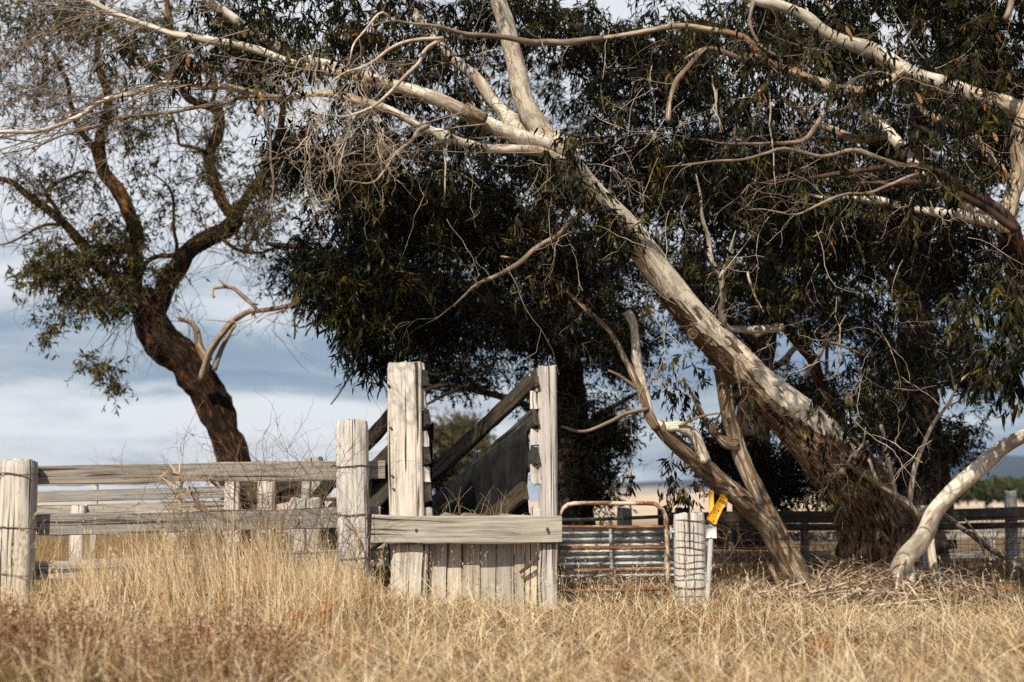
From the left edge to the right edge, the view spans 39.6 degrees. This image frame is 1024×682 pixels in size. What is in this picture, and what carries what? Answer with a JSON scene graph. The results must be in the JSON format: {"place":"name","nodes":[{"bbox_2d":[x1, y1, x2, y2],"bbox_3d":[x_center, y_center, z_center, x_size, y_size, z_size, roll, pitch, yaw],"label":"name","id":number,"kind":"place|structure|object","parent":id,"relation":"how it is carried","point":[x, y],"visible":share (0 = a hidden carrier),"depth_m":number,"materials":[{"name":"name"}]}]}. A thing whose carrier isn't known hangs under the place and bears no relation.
{"place":"outdoors","nodes":[
{"label":"outdoors","id":0,"kind":"place"},
{"bbox_2d":[433,487,511,514],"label":"dry grass","id":1,"kind":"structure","parent":0,"point":[476,508],"depth_m":10.22,"materials":[{"name":"beige plant"}]},
{"bbox_2d":[0,0,1023,501],"label":"sky","id":2,"kind":"structure","parent":0,"point":[45,421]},
{"bbox_2d":[0,488,1023,681],"bbox_3d":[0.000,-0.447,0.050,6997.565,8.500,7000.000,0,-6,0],"label":"ground","id":3,"kind":"structure","parent":0,"point":[642,510],"depth_m":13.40,"materials":[{"name":"beige plant"}]},
{"bbox_2d":[36,481,224,585],"bbox_3d":[-4.828,2.008,14.317,5.181,1.348,2.248,-2,-7,15],"label":"yard fence","id":4,"kind":"object","parent":3,"relation":"on","point":[95,494],"visible":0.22,"depth_m":13.21,"materials":[{"name":"grey wood"}]},
{"bbox_2d":[0,0,321,553],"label":"rough barked tree","id":5,"kind":"object","parent":3,"relation":"on","point":[167,344],"visible":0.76,"depth_m":16.76,"materials":[{"name":"green plant"}]},
{"bbox_2d":[0,578,335,681],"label":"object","id":6,"kind":"object","parent":3,"relation":"on","point":[45,634],"visible":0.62,"depth_m":6.01,"materials":[{"name":"beige plant"}]},
{"bbox_2d":[0,419,388,604],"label":"rail fence","id":7,"kind":"object","parent":3,"relation":"on","point":[25,478],"visible":0.73,"depth_m":9.81,"materials":[{"name":"grey wood"}]},
{"bbox_2d":[159,462,230,522],"bbox_3d":[-2.105,1.010,9.481,0.507,0.407,0.280,0,-6,0],"label":"caught bark","id":8,"kind":"object","parent":7,"relation":"attached to","point":[198,503],"visible":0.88,"depth_m":9.42,"materials":[{"name":"plant"}]},
{"bbox_2d":[23,478,380,625],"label":"tall grass","id":9,"kind":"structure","parent":3,"relation":"on","point":[265,565],"depth_m":8.69,"materials":[{"name":"beige plant"}]},
{"bbox_2d":[83,375,427,585],"bbox_3d":[-1.707,1.004,9.476,2.186,1.641,1.584,5,-8,-37],"label":"dead shrub","id":10,"kind":"object","parent":3,"relation":"on","point":[255,522],"visible":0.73,"depth_m":9.48,"materials":[{"name":"brown plant"}]},
{"bbox_2d":[338,512,361,566],"bbox_3d":[-1.117,1.364,9.769,0.171,0.384,0.001,0,-6,0],"label":"bark ribbon strip","id":11,"kind":"object","parent":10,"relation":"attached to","point":[356,532],"visible":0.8,"depth_m":9.77,"materials":[{"name":"grey plant"}]},
{"bbox_2d":[223,456,324,575],"bbox_3d":[-2.010,1.709,12.159,1.569,1.466,1.557,-2,-7,15],"label":"yard fence","id":12,"kind":"object","parent":3,"relation":"on","point":[306,485],"visible":0.18,"depth_m":12.76,"materials":[{"name":"grey wood"}]},
{"bbox_2d":[184,583,371,676],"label":"orange weeds","id":13,"kind":"object","parent":3,"relation":"on","point":[322,614],"visible":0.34,"depth_m":7.59,"materials":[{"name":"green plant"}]},
{"bbox_2d":[242,487,335,547],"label":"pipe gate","id":14,"kind":"structure","parent":3,"relation":"on","point":[331,498],"depth_m":13.38,"materials":[{"name":"grey metal"}]},
{"bbox_2d":[310,360,561,612],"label":"loading ramp","id":15,"kind":"structure","parent":3,"relation":"on","point":[506,463],"depth_m":10.06,"materials":[{"name":"grey wood"}]},
{"bbox_2d":[386,405,496,488],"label":"tree","id":16,"kind":"object","parent":3,"relation":"on","point":[450,433],"visible":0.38,"depth_m":45.62,"materials":[{"name":"green plant"}]},
{"bbox_2d":[432,444,461,494],"bbox_3d":[-2.143,4.205,39.727,1.636,2.711,1.374,0,-6,0],"label":"tree","id":17,"kind":"object","parent":3,"relation":"on","point":[446,476],"visible":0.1,"depth_m":39.64,"materials":[{"name":"green plant"}]},
{"bbox_2d":[244,32,685,524],"bbox_3d":[-0.473,-0.792,16.522,5.246,6.374,3.765,1,-7,-11],"label":"dark tree","id":18,"kind":"object","parent":3,"relation":"on","point":[583,460],"visible":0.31,"depth_m":16.06,"materials":[{"name":"green plant"}]},
{"bbox_2d":[0,561,1023,681],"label":"grass thatch","id":19,"kind":"object","parent":3,"relation":"on","point":[748,667],"depth_m":7.22,"materials":[{"name":"beige plant"}]},
{"bbox_2d":[0,0,1023,580],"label":"leaning gum tree","id":20,"kind":"object","parent":3,"relation":"on","point":[368,304],"visible":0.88,"depth_m":10.64,"materials":[{"name":"green plant"}]},
{"bbox_2d":[840,364,985,530],"bbox_3d":[3.095,0.849,11.238,0.899,1.326,0.901,2,-7,-20],"label":"forked dead branch","id":21,"kind":"object","parent":20,"relation":"attached to","point":[905,503],"visible":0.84,"depth_m":11.45,"materials":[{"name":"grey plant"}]},
{"bbox_2d":[34,493,1023,615],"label":"yard grass","id":22,"kind":"structure","parent":3,"relation":"on","point":[39,554],"depth_m":14.09,"materials":[{"name":"beige plant"}]},
{"bbox_2d":[76,0,1023,427],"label":"edge gum tree","id":23,"kind":"object","parent":3,"relation":"on","point":[992,116],"visible":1,"depth_m":10.28,"materials":[{"name":"green plant"}]},
{"bbox_2d":[538,614,602,623],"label":"fallen stick","id":24,"kind":"object","parent":3,"relation":"on","point":[597,622],"visible":0.2,"depth_m":9.25,"materials":[{"name":"brown wood"}]},
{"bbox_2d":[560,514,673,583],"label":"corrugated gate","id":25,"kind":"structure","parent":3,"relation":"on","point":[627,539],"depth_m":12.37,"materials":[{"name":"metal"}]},
{"bbox_2d":[558,501,675,608],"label":"tubular gate","id":26,"kind":"structure","parent":3,"relation":"on","point":[665,526],"depth_m":10.12,"materials":[{"name":"metal"}]},
{"bbox_2d":[499,252,811,590],"bbox_3d":[1.270,0.802,11.170,2.865,2.870,1.246,1,-6,-9],"label":"peeling gum tree","id":27,"kind":"object","parent":3,"relation":"on","point":[753,505],"visible":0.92,"depth_m":11.10,"materials":[{"name":"brown plant"}]},
{"bbox_2d":[288,592,1023,681],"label":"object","id":28,"kind":"object","parent":3,"relation":"on","point":[633,665],"visible":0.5,"depth_m":7.23,"materials":[{"name":"beige plant"}]},
{"bbox_2d":[643,632,713,639],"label":"fallen stick","id":29,"kind":"object","parent":3,"relation":"on","point":[678,634],"visible":0.31,"depth_m":8.45,"materials":[{"name":"beige wood"}]},
{"bbox_2d":[673,512,706,607],"bbox_3d":[1.253,1.710,9.966,0.236,1.019,0.219,0,-6,0],"label":"strainer post","id":30,"kind":"object","parent":3,"relation":"on","point":[689,541],"visible":0.71,"depth_m":9.91,"materials":[{"name":"grey wood"}]},
{"bbox_2d":[384,547,1023,622],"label":"bark litter","id":31,"kind":"object","parent":3,"relation":"on","point":[834,581],"visible":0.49,"depth_m":10.91,"materials":[{"name":"brown bark"}]},
{"bbox_2d":[770,590,851,602],"bbox_3d":[2.144,1.851,10.274,0.615,0.114,0.034,-1,-6,10],"label":"fallen stick","id":32,"kind":"object","parent":31,"relation":"on","point":[814,595],"visible":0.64,"depth_m":10.27,"materials":[{"name":"brown wood"}]},
{"bbox_2d":[805,576,896,589],"bbox_3d":[2.693,1.924,11.269,0.726,0.136,0.034,-2,-7,16],"label":"fallen stick","id":33,"kind":"object","parent":31,"relation":"on","point":[855,583],"visible":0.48,"depth_m":11.25,"materials":[{"name":"brown wood"}]},
{"bbox_2d":[851,588,934,595],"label":"fallen stick","id":34,"kind":"object","parent":31,"relation":"on","point":[883,593],"visible":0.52,"depth_m":10.82,"materials":[{"name":"brown wood"}]},
{"bbox_2d":[963,517,997,588],"bbox_3d":[3.897,1.748,11.781,0.058,0.569,0.615,1,-6,-6],"label":"fallen stick","id":35,"kind":"object","parent":31,"relation":"on","point":[980,543],"visible":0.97,"depth_m":11.80,"materials":[{"name":"brown wood"}]},
{"bbox_2d":[943,513,1023,571],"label":"fallen stick","id":36,"kind":"object","parent":31,"relation":"on","point":[994,551],"visible":0.85,"depth_m":11.82,"materials":[{"name":"brown wood"}]},
{"bbox_2d":[704,491,726,606],"bbox_3d":[1.402,1.479,9.810,0.173,0.882,0.067,0,-6,0],"label":"marker post","id":37,"kind":"object","parent":3,"relation":"on","point":[715,510],"visible":0.98,"depth_m":9.82,"materials":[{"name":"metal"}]},
{"bbox_2d":[535,618,946,681],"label":"green shoots","id":38,"kind":"object","parent":3,"relation":"on","point":[722,656],"visible":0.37,"depth_m":7.64,"materials":[{"name":"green plant"}]},
{"bbox_2d":[590,83,894,549],"bbox_3d":[2.679,-0.329,16.045,3.796,5.308,2.960,4,-8,-32],"label":"dark tree","id":39,"kind":"object","parent":3,"relation":"on","point":[770,466],"visible":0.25,"depth_m":15.50,"materials":[{"name":"green plant"}]},
{"bbox_2d":[721,599,777,605],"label":"fallen stick","id":40,"kind":"object","parent":3,"relation":"on","point":[751,602],"visible":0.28,"depth_m":10.25,"materials":[{"name":"beige wood"}]},
{"bbox_2d":[713,546,811,600],"bbox_3d":[1.991,1.852,11.113,0.870,0.485,0.106,0,-6,0],"label":"wire netting fence","id":41,"kind":"object","parent":3,"relation":"on","point":[747,564],"visible":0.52,"depth_m":11.07,"materials":[{"name":"grey metal"}]},
{"bbox_2d":[595,609,944,681],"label":"orange weeds","id":42,"kind":"object","parent":3,"relation":"on","point":[829,642],"visible":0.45,"depth_m":6.92,"materials":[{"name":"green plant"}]},
{"bbox_2d":[768,564,783,603],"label":"fallen stick","id":43,"kind":"object","parent":3,"relation":"on","point":[776,580],"visible":0.62,"depth_m":10.95,"materials":[{"name":"brown wood"}]},
{"bbox_2d":[745,581,807,593],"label":"fallen stick","id":44,"kind":"object","parent":3,"relation":"on","point":[782,588],"visible":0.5,"depth_m":10.99,"materials":[{"name":"beige wood"}]},
{"bbox_2d":[562,490,1023,581],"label":"netting fence","id":45,"kind":"object","parent":3,"relation":"on","point":[1009,509],"visible":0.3,"depth_m":14.68,"materials":[{"name":"grey wood"}]},
{"bbox_2d":[670,176,978,468],"bbox_3d":[2.518,0.391,11.669,2.595,3.472,1.531,4,-7,-30],"label":"sapling gum tree","id":46,"kind":"object","parent":3,"relation":"on","point":[763,292],"visible":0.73,"depth_m":11.65,"materials":[{"name":"green plant"}]},
{"bbox_2d":[793,579,855,595],"bbox_3d":[2.398,1.917,10.985,0.520,0.157,0.028,0,-6,-3],"label":"fallen stick","id":47,"kind":"object","parent":3,"relation":"on","point":[832,586],"visible":0.48,"depth_m":10.98,"materials":[{"name":"beige wood"}]},
{"bbox_2d":[785,586,865,610],"bbox_3d":[2.289,1.885,10.357,0.047,0.135,1.466,-5,-8,35],"label":"fallen stick","id":48,"kind":"object","parent":3,"relation":"on","point":[843,596],"visible":0.36,"depth_m":10.58,"materials":[{"name":"beige wood"}]},
{"bbox_2d":[809,582,866,594],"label":"fallen stick","id":49,"kind":"object","parent":3,"relation":"on","point":[830,590],"visible":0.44,"depth_m":10.99,"materials":[{"name":"brown wood"}]},
{"bbox_2d":[802,595,873,612],"bbox_3d":[2.353,1.891,10.144,0.054,0.072,1.430,-4,-8,32],"label":"fallen stick","id":50,"kind":"object","parent":3,"relation":"on","point":[866,599],"visible":0.24,"depth_m":10.55,"materials":[{"name":"beige wood"}]},
{"bbox_2d":[834,590,878,612],"bbox_3d":[2.441,1.845,10.069,0.035,0.134,0.696,-5,-8,37],"label":"fallen stick","id":51,"kind":"object","parent":3,"relation":"on","point":[860,600],"visible":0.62,"depth_m":10.11,"materials":[{"name":"beige wood"}]},
{"bbox_2d":[705,484,1023,579],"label":"dry brush","id":52,"kind":"object","parent":3,"relation":"on","point":[830,558],"visible":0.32,"depth_m":14.27,"materials":[{"name":"brown plant"}]},
{"bbox_2d":[860,573,872,598],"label":"fallen stick","id":53,"kind":"object","parent":3,"relation":"on","point":[864,594],"visible":0.25,"depth_m":11.14,"materials":[{"name":"brown wood"}]},
{"bbox_2d":[853,597,897,612],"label":"fallen stick","id":54,"kind":"object","parent":3,"relation":"on","point":[877,607],"visible":0.3,"depth_m":10.33,"materials":[{"name":"beige wood"}]},
{"bbox_2d":[839,598,936,608],"bbox_3d":[2.719,1.909,10.340,0.736,0.086,0.029,0,-6,4],"label":"fallen stick","id":55,"kind":"object","parent":3,"relation":"on","point":[894,603],"visible":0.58,"depth_m":10.33,"materials":[{"name":"beige wood"}]},
{"bbox_2d":[895,559,906,590],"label":"fallen stick","id":56,"kind":"object","parent":3,"relation":"on","point":[898,572],"visible":0.72,"depth_m":11.12,"materials":[{"name":"beige wood"}]},
{"bbox_2d":[889,605,926,608],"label":"fallen stick","id":57,"kind":"object","parent":3,"relation":"on","point":[908,606],"visible":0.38,"depth_m":10.27,"materials":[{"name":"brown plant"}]},
{"bbox_2d":[796,20,1023,549],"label":"dark tree","id":58,"kind":"object","parent":3,"relation":"on","point":[933,477],"visible":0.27,"depth_m":16.29,"materials":[{"name":"green plant"}]},
{"bbox_2d":[890,429,1023,590],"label":"bowed limb","id":59,"kind":"object","parent":3,"relation":"on","point":[916,545],"visible":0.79,"depth_m":11.09,"materials":[{"name":"beige plant"}]},
{"bbox_2d":[951,474,1023,507],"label":"hedge","id":60,"kind":"object","parent":3,"relation":"on","point":[987,491],"visible":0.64,"depth_m":117.65,"materials":[{"name":"green plant"}]},
{"bbox_2d":[990,583,1018,595],"bbox_3d":[4.005,2.028,11.567,0.118,0.130,0.266,1,-6,-10],"label":"cut log","id":61,"kind":"object","parent":3,"relation":"on","point":[1007,585],"visible":0.38,"depth_m":11.45,"materials":[{"name":"orange wood"}]},
{"bbox_2d":[605,455,1023,496],"bbox_3d":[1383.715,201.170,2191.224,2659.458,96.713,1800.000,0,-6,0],"label":"hills","id":62,"kind":"structure","parent":0,"point":[1005,466],"depth_m":2094.88,"materials":[{"name":"plant"}]}
]}

